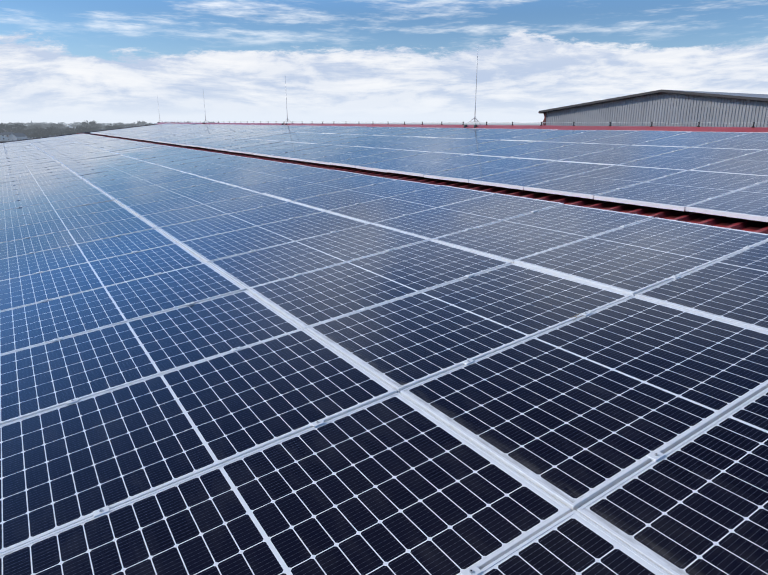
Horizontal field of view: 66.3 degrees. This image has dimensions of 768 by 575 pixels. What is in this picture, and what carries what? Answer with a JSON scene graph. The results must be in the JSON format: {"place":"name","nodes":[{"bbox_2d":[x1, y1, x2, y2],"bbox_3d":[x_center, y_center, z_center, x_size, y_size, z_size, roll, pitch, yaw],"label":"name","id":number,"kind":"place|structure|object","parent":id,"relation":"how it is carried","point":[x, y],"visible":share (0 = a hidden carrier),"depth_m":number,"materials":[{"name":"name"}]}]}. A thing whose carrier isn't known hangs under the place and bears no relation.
{"place":"outdoors","nodes":[
{"label":"outdoors","id":0,"kind":"place"},
{"bbox_2d":[0,123,542,141],"bbox_3d":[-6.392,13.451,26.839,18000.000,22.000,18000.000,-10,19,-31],"label":"ground","id":1,"kind":"structure","parent":0,"point":[399,123],"depth_m":7742.23,"materials":[{"name":"green plant"}]},
{"bbox_2d":[0,131,12,140],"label":"house","id":2,"kind":"structure","parent":1,"relation":"on","point":[3,135],"depth_m":967.43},
{"bbox_2d":[3,123,26,132],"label":"tree","id":3,"kind":"object","parent":1,"relation":"on","point":[18,126],"visible":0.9,"depth_m":1040.51,"materials":[{"name":"green plant"}]},
{"bbox_2d":[8,132,26,140],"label":"house","id":4,"kind":"structure","parent":1,"relation":"on","point":[16,136],"depth_m":926.73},
{"bbox_2d":[31,132,45,137],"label":"tree","id":5,"kind":"object","parent":1,"relation":"on","point":[36,135],"visible":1,"depth_m":897.21,"materials":[{"name":"green plant"}]},
{"bbox_2d":[37,127,53,134],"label":"tree","id":6,"kind":"object","parent":1,"relation":"on","point":[49,131],"visible":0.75,"depth_m":957.71,"materials":[{"name":"green plant"}]},
{"bbox_2d":[50,123,64,127],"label":"tree","id":7,"kind":"object","parent":1,"relation":"on","point":[57,125],"visible":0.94,"depth_m":1540.83,"materials":[{"name":"green plant"}]},
{"bbox_2d":[58,131,73,135],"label":"tree","id":8,"kind":"object","parent":1,"relation":"on","point":[61,133],"visible":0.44,"depth_m":901.65,"materials":[{"name":"green plant"}]},
{"bbox_2d":[73,128,91,132],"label":"tree","id":9,"kind":"object","parent":1,"relation":"on","point":[81,130],"visible":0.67,"depth_m":940.04,"materials":[{"name":"green plant"}]},
{"bbox_2d":[77,126,95,130],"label":"tree","id":10,"kind":"object","parent":1,"relation":"on","point":[92,129],"visible":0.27,"depth_m":1037.68,"materials":[{"name":"green plant"}]},
{"bbox_2d":[80,120,96,126],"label":"tree","id":11,"kind":"object","parent":1,"relation":"on","point":[83,123],"visible":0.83,"depth_m":1347.18,"materials":[{"name":"green plant"}]},
{"bbox_2d":[104,124,122,128],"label":"tree","id":12,"kind":"object","parent":1,"relation":"on","point":[111,126],"visible":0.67,"depth_m":1103.97,"materials":[{"name":"green plant"}]},
{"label":"hall walls","id":13,"kind":"object","parent":1,"relation":"on","visible":0},
{"bbox_2d":[0,124,767,233],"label":"metal roof","id":14,"kind":"structure","parent":13,"relation":"on","point":[728,222],"depth_m":7.12,"materials":[{"name":"metal"}]},
{"bbox_2d":[282,80,291,124],"bbox_3d":[-4.411,-8.560,26.953,0.528,2.189,0.521,-10,19,-31],"label":"lightning rod","id":15,"kind":"object","parent":14,"relation":"on","point":[286,104],"visible":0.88,"depth_m":26.96,"materials":[{"name":"metal"}]},
{"bbox_2d":[157,122,767,131],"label":"roof ridge cap","id":16,"kind":"object","parent":14,"relation":"on","point":[708,129],"visible":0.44,"depth_m":14.02,"materials":[{"name":"metal"}]},
{"bbox_2d":[177,121,754,126],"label":"ridge conductor holders","id":17,"kind":"object","parent":14,"relation":"on","point":[486,123],"visible":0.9,"depth_m":15.30,"materials":[{"name":"black plastic"}]},
{"bbox_2d":[161,121,654,122],"bbox_3d":[-2.397,-6.765,24.052,0.016,0.022,59.500,-10,19,-31],"label":"ridge conductor wire","id":18,"kind":"object","parent":17,"relation":"attached to","point":[471,122],"visible":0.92,"depth_m":15.15,"materials":[{"name":"metal"}]},
{"bbox_2d":[463,52,480,127],"bbox_3d":[2.592,-5.536,16.299,0.528,2.170,0.526,-10,19,-31],"label":"lightning rod","id":19,"kind":"object","parent":14,"relation":"on","point":[475,125],"visible":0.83,"depth_m":16.38,"materials":[{"name":"metal"}]},
{"bbox_2d":[4,125,760,574],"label":"panel clamps","id":20,"kind":"object","parent":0,"point":[654,455],"visible":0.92,"depth_m":3.88,"materials":[{"name":"silver metal"}]},
{"bbox_2d":[0,124,767,574],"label":"solar panels","id":21,"kind":"object","parent":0,"point":[572,412],"visible":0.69,"depth_m":3.20,"materials":[{"name":"blue glass"}]},
{"bbox_2d":[0,0,767,123],"label":"sky","id":22,"kind":"structure","parent":0,"point":[66,61],"materials":[{"name":"blue"}]},
{"bbox_2d":[546,92,767,126],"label":"shed walls","id":23,"kind":"structure","parent":0,"point":[672,109],"depth_m":40.22,"materials":[{"name":"grey metal"}]},
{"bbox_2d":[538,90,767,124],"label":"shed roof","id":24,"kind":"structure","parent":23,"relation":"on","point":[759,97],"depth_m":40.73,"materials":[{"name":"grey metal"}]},
{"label":"mounting rails","id":25,"kind":"object","parent":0,"visible":0},
{"bbox_2d":[0,124,767,574],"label":"pv module frames","id":26,"kind":"structure","parent":25,"relation":"on","point":[580,504],"depth_m":3.67,"materials":[{"name":"silver metal"}]}
]}

